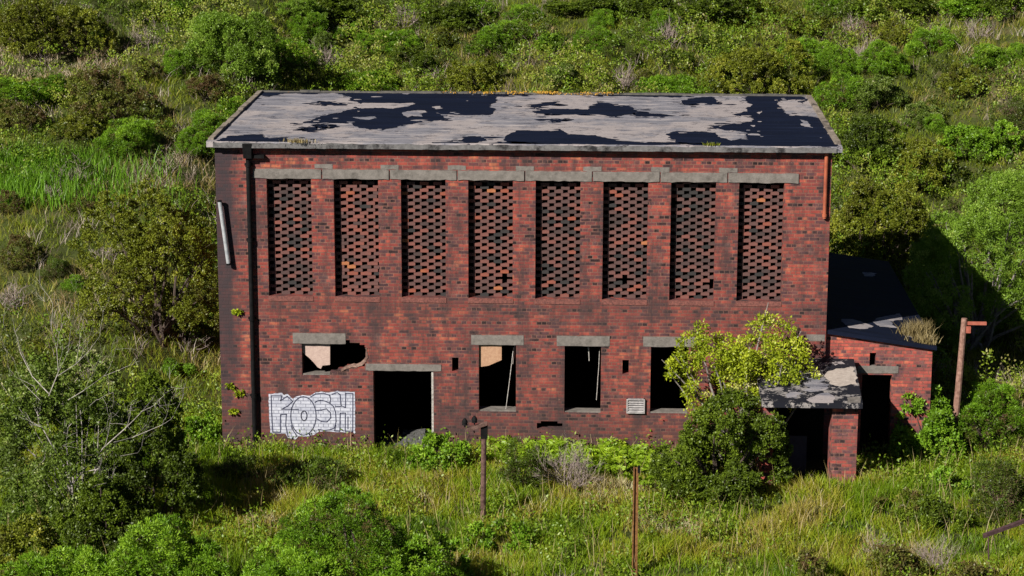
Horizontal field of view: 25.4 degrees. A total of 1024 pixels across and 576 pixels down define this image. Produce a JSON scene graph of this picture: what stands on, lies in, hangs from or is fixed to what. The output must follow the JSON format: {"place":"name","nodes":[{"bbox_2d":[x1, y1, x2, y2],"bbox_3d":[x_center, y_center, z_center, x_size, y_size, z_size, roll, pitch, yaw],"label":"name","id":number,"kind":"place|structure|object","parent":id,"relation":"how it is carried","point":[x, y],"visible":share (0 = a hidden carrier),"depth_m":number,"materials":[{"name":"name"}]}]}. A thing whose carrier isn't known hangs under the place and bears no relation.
{"place":"outdoors","nodes":[
{"label":"outdoors","id":0,"kind":"place"},
{"bbox_2d":[0,0,1023,575],"bbox_3d":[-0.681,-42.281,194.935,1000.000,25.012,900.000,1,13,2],"label":"ground","id":1,"kind":"structure","parent":0,"point":[814,468],"depth_m":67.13,"materials":[{"name":"green plant"}]},
{"bbox_2d":[0,233,43,268],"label":"scrub bush","id":2,"kind":"object","parent":1,"relation":"on","point":[28,252],"visible":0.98,"depth_m":60.54,"materials":[{"name":"green plant"}]},
{"bbox_2d":[0,98,46,132],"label":"scrub bush","id":3,"kind":"object","parent":1,"relation":"on","point":[31,114],"visible":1,"depth_m":69.64,"materials":[{"name":"green plant"}]},
{"bbox_2d":[0,76,65,107],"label":"gorse bush","id":4,"kind":"object","parent":1,"relation":"on","point":[26,87],"visible":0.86,"depth_m":70.96,"materials":[{"name":"green plant"}]},
{"bbox_2d":[0,512,79,575],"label":"hawthorn bush","id":5,"kind":"object","parent":1,"relation":"on","point":[13,543],"visible":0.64,"depth_m":41.85,"materials":[{"name":"green plant"}]},
{"bbox_2d":[36,255,74,280],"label":"gorse bush","id":6,"kind":"object","parent":1,"relation":"on","point":[57,263],"visible":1,"depth_m":60.11,"materials":[{"name":"green plant"}]},
{"bbox_2d":[0,0,119,55],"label":"hawthorn bush","id":7,"kind":"object","parent":1,"relation":"on","point":[15,16],"visible":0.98,"depth_m":74.14,"materials":[{"name":"green plant"}]},
{"bbox_2d":[0,545,121,575],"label":"gorse bush","id":8,"kind":"object","parent":1,"relation":"on","point":[96,560],"visible":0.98,"depth_m":41.05,"materials":[{"name":"green plant"}]},
{"bbox_2d":[51,107,102,138],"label":"hawthorn bush","id":9,"kind":"object","parent":1,"relation":"on","point":[79,127],"visible":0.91,"depth_m":69.14,"materials":[{"name":"green plant"}]},
{"bbox_2d":[0,253,187,531],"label":"sallow bush","id":10,"kind":"object","parent":1,"relation":"on","point":[16,440],"visible":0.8,"depth_m":45.50,"materials":[{"name":"green plant"}]},
{"bbox_2d":[0,136,214,216],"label":"tall stems","id":11,"kind":"object","parent":1,"relation":"on","point":[15,182],"visible":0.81,"depth_m":65.48,"materials":[{"name":"green plant"}]},
{"bbox_2d":[49,471,167,559],"bbox_3d":[-8.008,4.557,44.844,2.445,1.897,1.683,1,13,2],"label":"hawthorn bush","id":12,"kind":"object","parent":1,"relation":"on","point":[95,517],"visible":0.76,"depth_m":44.49,"materials":[{"name":"green plant"}]},
{"bbox_2d":[64,65,165,122],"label":"scrub bush","id":13,"kind":"object","parent":1,"relation":"on","point":[99,100],"visible":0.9,"depth_m":69.71,"materials":[{"name":"green plant"}]},
{"bbox_2d":[92,116,165,155],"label":"gorse bush","id":14,"kind":"object","parent":1,"relation":"on","point":[123,134],"visible":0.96,"depth_m":67.51,"materials":[{"name":"green plant"}]},
{"bbox_2d":[123,0,162,23],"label":"hawthorn bush","id":15,"kind":"object","parent":1,"relation":"on","point":[134,6],"visible":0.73,"depth_m":77.35,"materials":[{"name":"green plant"}]},
{"bbox_2d":[67,178,219,346],"bbox_3d":[-9.227,-0.622,58.196,4.127,4.259,3.299,1,13,2],"label":"hawthorn bush","id":16,"kind":"object","parent":1,"relation":"on","point":[143,252],"visible":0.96,"depth_m":57.71,"materials":[{"name":"green plant"}]},
{"bbox_2d":[129,57,168,80],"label":"scrub bush","id":17,"kind":"object","parent":1,"relation":"on","point":[156,69],"visible":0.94,"depth_m":72.91,"materials":[{"name":"green plant"}]},
{"bbox_2d":[102,368,205,520],"bbox_3d":[-7.314,3.404,45.834,1.908,3.599,1.966,13,18,43],"label":"hawthorn bush","id":18,"kind":"object","parent":1,"relation":"on","point":[150,383],"visible":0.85,"depth_m":45.62,"materials":[{"name":"green plant"}]},
{"bbox_2d":[106,512,237,575],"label":"gorse bush","id":19,"kind":"object","parent":1,"relation":"on","point":[179,556],"visible":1,"depth_m":41.21,"materials":[{"name":"green plant"}]},
{"bbox_2d":[157,49,197,77],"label":"gorse bush","id":20,"kind":"object","parent":1,"relation":"on","point":[176,54],"visible":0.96,"depth_m":73.11,"materials":[{"name":"green plant"}]},
{"bbox_2d":[162,358,197,377],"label":"leafy bush","id":21,"kind":"object","parent":1,"relation":"on","point":[186,367],"visible":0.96,"depth_m":57.16,"materials":[{"name":"green plant"}]},
{"bbox_2d":[173,126,214,155],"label":"gorse bush","id":22,"kind":"object","parent":1,"relation":"on","point":[192,145],"visible":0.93,"depth_m":68.08,"materials":[{"name":"green plant"}]},
{"bbox_2d":[173,302,219,345],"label":"hawthorn bush","id":23,"kind":"object","parent":1,"relation":"on","point":[201,333],"visible":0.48,"depth_m":59.30,"materials":[{"name":"green plant"}]},
{"bbox_2d":[183,411,222,443],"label":"leafy bush","id":24,"kind":"object","parent":1,"relation":"on","point":[194,422],"visible":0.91,"depth_m":51.80,"materials":[{"name":"green plant"}]},
{"bbox_2d":[186,108,226,139],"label":"gorse bush","id":25,"kind":"object","parent":1,"relation":"on","point":[210,119],"visible":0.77,"depth_m":68.80,"materials":[{"name":"green plant"}]},
{"bbox_2d":[185,73,241,103],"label":"scrub bush","id":26,"kind":"object","parent":1,"relation":"on","point":[209,81],"visible":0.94,"depth_m":70.89,"materials":[{"name":"green plant"}]},
{"bbox_2d":[178,10,278,78],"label":"willow bush","id":27,"kind":"object","parent":1,"relation":"on","point":[214,39],"visible":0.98,"depth_m":73.00,"materials":[{"name":"green plant"}]},
{"bbox_2d":[208,450,268,483],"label":"gorse bush","id":28,"kind":"object","parent":1,"relation":"on","point":[242,461],"visible":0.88,"depth_m":49.56,"materials":[{"name":"green plant"}]},
{"bbox_2d":[240,537,299,575],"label":"gorse bush","id":29,"kind":"object","parent":1,"relation":"on","point":[249,569],"visible":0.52,"depth_m":40.79,"materials":[{"name":"green plant"}]},
{"bbox_2d":[248,34,322,74],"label":"gorse bush","id":30,"kind":"object","parent":1,"relation":"on","point":[282,42],"visible":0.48,"depth_m":75.66,"materials":[{"name":"green plant"}]},
{"bbox_2d":[275,0,328,20],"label":"willow bush","id":31,"kind":"object","parent":1,"relation":"on","point":[299,6],"visible":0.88,"depth_m":79.23,"materials":[{"name":"green plant"}]},
{"bbox_2d":[286,9,328,41],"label":"gorse bush","id":32,"kind":"object","parent":1,"relation":"on","point":[298,30],"visible":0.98,"depth_m":78.92,"materials":[{"name":"green plant"}]},
{"bbox_2d":[267,455,349,495],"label":"gorse bush","id":33,"kind":"object","parent":1,"relation":"on","point":[318,461],"visible":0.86,"depth_m":48.76,"materials":[{"name":"green plant"}]},
{"bbox_2d":[310,31,341,56],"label":"sallow bush","id":34,"kind":"object","parent":1,"relation":"on","point":[323,41],"visible":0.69,"depth_m":78.56,"materials":[{"name":"green plant"}]},
{"bbox_2d":[312,0,384,23],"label":"hawthorn bush","id":35,"kind":"object","parent":1,"relation":"on","point":[345,6],"visible":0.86,"depth_m":80.62,"materials":[{"name":"green plant"}]},
{"bbox_2d":[258,482,465,575],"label":"gorse bush","id":36,"kind":"object","parent":1,"relation":"on","point":[399,550],"visible":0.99,"depth_m":40.06,"materials":[{"name":"green plant"}]},
{"bbox_2d":[333,68,401,90],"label":"gorse bush","id":37,"kind":"object","parent":1,"relation":"on","point":[391,87],"visible":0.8,"depth_m":76.07,"materials":[{"name":"green plant"}]},
{"bbox_2d":[351,28,397,55],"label":"gorse bush","id":38,"kind":"object","parent":1,"relation":"on","point":[367,43],"visible":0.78,"depth_m":78.75,"materials":[{"name":"green plant"}]},
{"bbox_2d":[380,29,421,50],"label":"gorse bush","id":39,"kind":"object","parent":1,"relation":"on","point":[405,34],"visible":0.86,"depth_m":78.78,"materials":[{"name":"green plant"}]},
{"bbox_2d":[386,45,440,72],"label":"hawthorn bush","id":40,"kind":"object","parent":1,"relation":"on","point":[414,62],"visible":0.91,"depth_m":77.21,"materials":[{"name":"green plant"}]},
{"bbox_2d":[405,429,471,472],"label":"leafy bush","id":41,"kind":"object","parent":1,"relation":"on","point":[432,438],"visible":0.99,"depth_m":50.30,"materials":[{"name":"green plant"}]},
{"bbox_2d":[403,530,475,575],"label":"leafy bush","id":42,"kind":"object","parent":1,"relation":"on","point":[445,541],"visible":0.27,"depth_m":42.27,"materials":[{"name":"green plant"}]},
{"bbox_2d":[418,1,482,28],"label":"hawthorn bush","id":43,"kind":"object","parent":1,"relation":"on","point":[464,13],"visible":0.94,"depth_m":79.81,"materials":[{"name":"green plant"}]},
{"bbox_2d":[436,55,504,91],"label":"hawthorn bush","id":44,"kind":"object","parent":1,"relation":"on","point":[466,76],"visible":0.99,"depth_m":75.13,"materials":[{"name":"green plant"}]},
{"bbox_2d":[462,416,487,520],"bbox_3d":[-0.770,3.929,46.816,0.531,2.694,0.171,1,13,2],"label":"utility pole","id":45,"kind":"object","parent":1,"relation":"on","point":[483,426],"visible":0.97,"depth_m":46.66,"materials":[{"name":"brown wood"}]},
{"bbox_2d":[465,24,515,54],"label":"gorse bush","id":46,"kind":"object","parent":1,"relation":"on","point":[483,32],"visible":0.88,"depth_m":78.08,"materials":[{"name":"green plant"}]},
{"bbox_2d":[456,516,541,557],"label":"leafy bush","id":47,"kind":"object","parent":1,"relation":"on","point":[489,533],"visible":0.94,"depth_m":45.11,"materials":[{"name":"green plant"}]},
{"bbox_2d":[0,387,1023,575],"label":"meadow grass","id":48,"kind":"structure","parent":1,"relation":"on","point":[837,565],"depth_m":46.87,"materials":[{"name":"green plant"}]},
{"bbox_2d":[0,0,1023,414],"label":"hillside undergrowth","id":49,"kind":"object","parent":1,"relation":"on","point":[428,80],"visible":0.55,"depth_m":75.08,"materials":[{"name":"green plant"}]},
{"bbox_2d":[0,372,1023,575],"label":"meadow weeds","id":50,"kind":"object","parent":1,"relation":"on","point":[641,505],"visible":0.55,"depth_m":47.31,"materials":[{"name":"green plant"}]},
{"bbox_2d":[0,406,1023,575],"bbox_3d":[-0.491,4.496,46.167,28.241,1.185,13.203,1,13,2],"label":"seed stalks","id":51,"kind":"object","parent":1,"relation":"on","point":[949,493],"visible":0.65,"depth_m":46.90,"materials":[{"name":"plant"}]},
{"bbox_2d":[0,0,1023,403],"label":"hillside twigs","id":52,"kind":"object","parent":1,"relation":"on","point":[190,178],"visible":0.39,"depth_m":69.57,"materials":[{"name":"brown plant"}]},
{"bbox_2d":[496,437,552,487],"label":"gorse bush","id":53,"kind":"object","parent":1,"relation":"on","point":[529,462],"visible":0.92,"depth_m":48.84,"materials":[{"name":"green plant"}]},
{"bbox_2d":[543,62,584,88],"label":"sallow bush","id":54,"kind":"object","parent":1,"relation":"on","point":[573,73],"visible":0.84,"depth_m":74.61,"materials":[{"name":"green plant"}]},
{"bbox_2d":[530,430,607,493],"bbox_3d":[1.172,3.788,48.634,1.664,1.365,1.540,-4,14,-18],"label":"dead shrub","id":55,"kind":"object","parent":1,"relation":"on","point":[570,473],"visible":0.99,"depth_m":48.62,"materials":[{"name":"plant"}]},
{"bbox_2d":[206,90,936,486],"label":"brick building","id":56,"kind":"structure","parent":1,"relation":"on","point":[398,262],"depth_m":50.81,"materials":[{"name":"red brick"}]},
{"bbox_2d":[379,428,429,445],"bbox_3d":[-2.336,3.640,52.508,1.448,0.694,0.908,1,13,2],"label":"rubble heap","id":57,"kind":"object","parent":56,"relation":"on","point":[409,434],"visible":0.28,"depth_m":52.34,"materials":[{"name":"grey concrete"}]},
{"bbox_2d":[779,435,806,473],"bbox_3d":[6.141,3.819,49.636,0.592,1.224,0.050,1,13,2],"label":"porch door","id":58,"kind":"structure","parent":56,"relation":"in","point":[797,460],"depth_m":49.56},
{"bbox_2d":[540,0,622,18],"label":"hawthorn bush","id":59,"kind":"object","parent":1,"relation":"on","point":[577,7],"visible":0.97,"depth_m":80.73,"materials":[{"name":"green plant"}]},
{"bbox_2d":[567,25,615,52],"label":"gorse bush","id":60,"kind":"object","parent":1,"relation":"on","point":[594,44],"visible":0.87,"depth_m":77.99,"materials":[{"name":"green plant"}]},
{"bbox_2d":[474,435,710,488],"bbox_3d":[2.035,3.731,50.219,6.047,0.513,2.865,8,15,29],"label":"bracken","id":61,"kind":"object","parent":1,"relation":"on","point":[601,453],"visible":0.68,"depth_m":50.28,"materials":[{"name":"green plant"}]},
{"bbox_2d":[600,37,636,63],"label":"gorse bush","id":62,"kind":"object","parent":1,"relation":"on","point":[627,51],"visible":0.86,"depth_m":77.26,"materials":[{"name":"green plant"}]},
{"bbox_2d":[632,466,639,575],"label":"rusty post","id":63,"kind":"object","parent":1,"relation":"on","point":[636,471],"visible":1,"depth_m":43.42,"materials":[{"name":"metal"}]},
{"bbox_2d":[614,0,676,16],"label":"hawthorn bush","id":64,"kind":"object","parent":1,"relation":"on","point":[641,5],"visible":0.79,"depth_m":80.75,"materials":[{"name":"green plant"}]},
{"bbox_2d":[642,9,675,33],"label":"gorse bush","id":65,"kind":"object","parent":1,"relation":"on","point":[659,16],"visible":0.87,"depth_m":79.52,"materials":[{"name":"green plant"}]},
{"bbox_2d":[632,72,707,93],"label":"gorse bush","id":66,"kind":"object","parent":1,"relation":"on","point":[673,84],"visible":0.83,"depth_m":75.06,"materials":[{"name":"green plant"}]},
{"bbox_2d":[655,49,695,69],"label":"hawthorn bush","id":67,"kind":"object","parent":1,"relation":"on","point":[683,53],"visible":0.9,"depth_m":77.30,"materials":[{"name":"green plant"}]},
{"bbox_2d":[681,29,736,52],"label":"sallow bush","id":68,"kind":"object","parent":1,"relation":"on","point":[706,37],"visible":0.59,"depth_m":79.05,"materials":[{"name":"green plant"}]},
{"bbox_2d":[666,0,759,23],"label":"hawthorn bush","id":69,"kind":"object","parent":1,"relation":"on","point":[723,8],"visible":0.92,"depth_m":80.55,"materials":[{"name":"green plant"}]},
{"bbox_2d":[646,387,795,508],"bbox_3d":[4.444,3.428,47.896,3.202,2.640,2.433,1,13,2],"label":"hawthorn bush","id":70,"kind":"object","parent":1,"relation":"on","point":[701,446],"visible":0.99,"depth_m":47.52,"materials":[{"name":"green plant"}]},
{"bbox_2d":[662,302,823,471],"bbox_3d":[5.042,2.328,49.658,3.570,4.008,1.909,1,13,2],"label":"elder tree","id":71,"kind":"object","parent":1,"relation":"on","point":[738,359],"visible":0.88,"depth_m":49.32,"materials":[{"name":"green plant"}]},
{"bbox_2d":[694,39,815,93],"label":"hawthorn bush","id":72,"kind":"object","parent":1,"relation":"on","point":[753,69],"visible":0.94,"depth_m":75.14,"materials":[{"name":"green plant"}]},
{"bbox_2d":[769,36,835,68],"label":"gorse bush","id":73,"kind":"object","parent":1,"relation":"on","point":[808,42],"visible":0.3,"depth_m":77.86,"materials":[{"name":"green plant"}]},
{"bbox_2d":[783,547,833,575],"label":"scrub bush","id":74,"kind":"object","parent":1,"relation":"on","point":[818,564],"visible":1,"depth_m":42.99,"materials":[{"name":"green plant"}]},
{"bbox_2d":[783,8,835,33],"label":"hawthorn bush","id":75,"kind":"object","parent":1,"relation":"on","point":[826,22],"visible":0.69,"depth_m":80.17,"materials":[{"name":"green plant"}]},
{"bbox_2d":[816,44,858,73],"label":"gorse bush","id":76,"kind":"object","parent":1,"relation":"on","point":[843,61],"visible":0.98,"depth_m":76.77,"materials":[{"name":"green plant"}]},
{"bbox_2d":[812,72,871,109],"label":"gorse bush","id":77,"kind":"object","parent":1,"relation":"on","point":[851,90],"visible":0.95,"depth_m":74.79,"materials":[{"name":"green plant"}]},
{"bbox_2d":[832,113,913,170],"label":"hawthorn bush","id":78,"kind":"object","parent":1,"relation":"on","point":[867,142],"visible":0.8,"depth_m":70.31,"materials":[{"name":"green plant"}]},
{"bbox_2d":[848,74,909,111],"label":"sallow bush","id":79,"kind":"object","parent":1,"relation":"on","point":[872,88],"visible":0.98,"depth_m":74.52,"materials":[{"name":"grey plant"}]},
{"bbox_2d":[829,178,936,270],"bbox_3d":[10.453,-1.601,64.227,2.939,3.093,2.724,11,17,40],"label":"hawthorn bush","id":80,"kind":"object","parent":1,"relation":"on","point":[873,198],"visible":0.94,"depth_m":63.63,"materials":[{"name":"green plant"}]},
{"bbox_2d":[853,39,913,75],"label":"gorse bush","id":81,"kind":"object","parent":1,"relation":"on","point":[898,59],"visible":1,"depth_m":76.32,"materials":[{"name":"green plant"}]},
{"bbox_2d":[868,17,912,42],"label":"hawthorn bush","id":82,"kind":"object","parent":1,"relation":"on","point":[899,30],"visible":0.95,"depth_m":79.28,"materials":[{"name":"green plant"}]},
{"bbox_2d":[849,0,944,22],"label":"hawthorn bush","id":83,"kind":"object","parent":1,"relation":"on","point":[899,4],"visible":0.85,"depth_m":81.09,"materials":[{"name":"green plant"}]},
{"bbox_2d":[865,543,931,575],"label":"scrub bush","id":84,"kind":"object","parent":1,"relation":"on","point":[902,554],"visible":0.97,"depth_m":43.33,"materials":[{"name":"green plant"}]},
{"bbox_2d":[869,487,932,518],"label":"scrub bush","id":85,"kind":"object","parent":1,"relation":"on","point":[875,500],"visible":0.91,"depth_m":46.69,"materials":[{"name":"green plant"}]},
{"bbox_2d":[898,100,944,127],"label":"sallow bush","id":86,"kind":"object","parent":1,"relation":"on","point":[922,107],"visible":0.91,"depth_m":73.88,"materials":[{"name":"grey plant"}]},
{"bbox_2d":[886,382,966,461],"bbox_3d":[9.310,3.123,51.016,1.812,1.922,1.448,1,13,2],"label":"leafy bush","id":87,"kind":"object","parent":1,"relation":"on","point":[940,422],"visible":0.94,"depth_m":50.76,"materials":[{"name":"green plant"}]},
{"bbox_2d":[887,137,967,189],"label":"hawthorn bush","id":88,"kind":"object","parent":1,"relation":"on","point":[921,146],"visible":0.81,"depth_m":69.51,"materials":[{"name":"green plant"}]},
{"bbox_2d":[903,21,960,56],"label":"gorse bush","id":89,"kind":"object","parent":1,"relation":"on","point":[936,38],"visible":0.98,"depth_m":77.87,"materials":[{"name":"green plant"}]},
{"bbox_2d":[893,491,974,532],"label":"hawthorn bush","id":90,"kind":"object","parent":1,"relation":"on","point":[947,511],"visible":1,"depth_m":46.11,"materials":[{"name":"green plant"}]},
{"bbox_2d":[906,527,961,571],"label":"dead shrub","id":91,"kind":"object","parent":1,"relation":"on","point":[929,559],"visible":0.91,"depth_m":44.22,"materials":[{"name":"brown plant"}]},
{"bbox_2d":[929,465,979,492],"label":"leafy bush","id":92,"kind":"object","parent":1,"relation":"on","point":[943,471],"visible":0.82,"depth_m":48.27,"materials":[{"name":"green plant"}]},
{"bbox_2d":[901,201,1023,356],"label":"willow bush","id":93,"kind":"object","parent":1,"relation":"on","point":[964,306],"visible":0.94,"depth_m":58.96,"materials":[{"name":"green plant"}]},
{"bbox_2d":[935,61,989,94],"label":"hawthorn bush","id":94,"kind":"object","parent":1,"relation":"on","point":[958,78],"visible":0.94,"depth_m":74.89,"materials":[{"name":"green plant"}]},
{"bbox_2d":[931,0,993,16],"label":"leafy bush","id":95,"kind":"object","parent":1,"relation":"on","point":[967,9],"visible":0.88,"depth_m":80.83,"materials":[{"name":"green plant"}]},
{"bbox_2d":[953,318,986,423],"bbox_3d":[10.257,2.372,51.159,0.720,3.473,0.171,1,13,2],"label":"wooden pole","id":96,"kind":"object","parent":1,"relation":"on","point":[964,329],"visible":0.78,"depth_m":50.95,"materials":[{"name":"brown wood"}]},
{"bbox_2d":[939,560,1007,575],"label":"scrub bush","id":97,"kind":"object","parent":1,"relation":"on","point":[979,569],"visible":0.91,"depth_m":43.26,"materials":[{"name":"green plant"}]},
{"bbox_2d":[936,119,1023,161],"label":"leafy bush","id":98,"kind":"object","parent":1,"relation":"on","point":[969,134],"visible":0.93,"depth_m":71.11,"materials":[{"name":"green plant"}]},
{"bbox_2d":[951,378,1023,453],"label":"gorse bush","id":99,"kind":"object","parent":1,"relation":"on","point":[974,412],"visible":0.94,"depth_m":51.20,"materials":[{"name":"green plant"}]},
{"bbox_2d":[967,43,1014,67],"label":"gorse bush","id":100,"kind":"object","parent":1,"relation":"on","point":[995,52],"visible":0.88,"depth_m":76.02,"materials":[{"name":"green plant"}]},
{"bbox_2d":[961,167,1023,243],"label":"willow bush","id":101,"kind":"object","parent":1,"relation":"on","point":[1001,184],"visible":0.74,"depth_m":65.42,"materials":[{"name":"green plant"}]},
{"bbox_2d":[966,454,1023,528],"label":"gorse bush","id":102,"kind":"object","parent":1,"relation":"on","point":[998,477],"visible":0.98,"depth_m":46.23,"materials":[{"name":"green plant"}]},
{"bbox_2d":[970,0,1023,17],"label":"hawthorn bush","id":103,"kind":"object","parent":1,"relation":"on","point":[1007,13],"visible":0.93,"depth_m":80.16,"materials":[{"name":"green plant"}]},
{"bbox_2d":[987,95,1023,133],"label":"gorse bush","id":104,"kind":"object","parent":1,"relation":"on","point":[1008,113],"visible":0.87,"depth_m":72.79,"materials":[{"name":"green plant"}]},
{"bbox_2d":[896,317,940,337],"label":"dry grass","id":105,"kind":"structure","parent":0,"point":[915,330],"depth_m":51.19,"materials":[{"name":"plant"}]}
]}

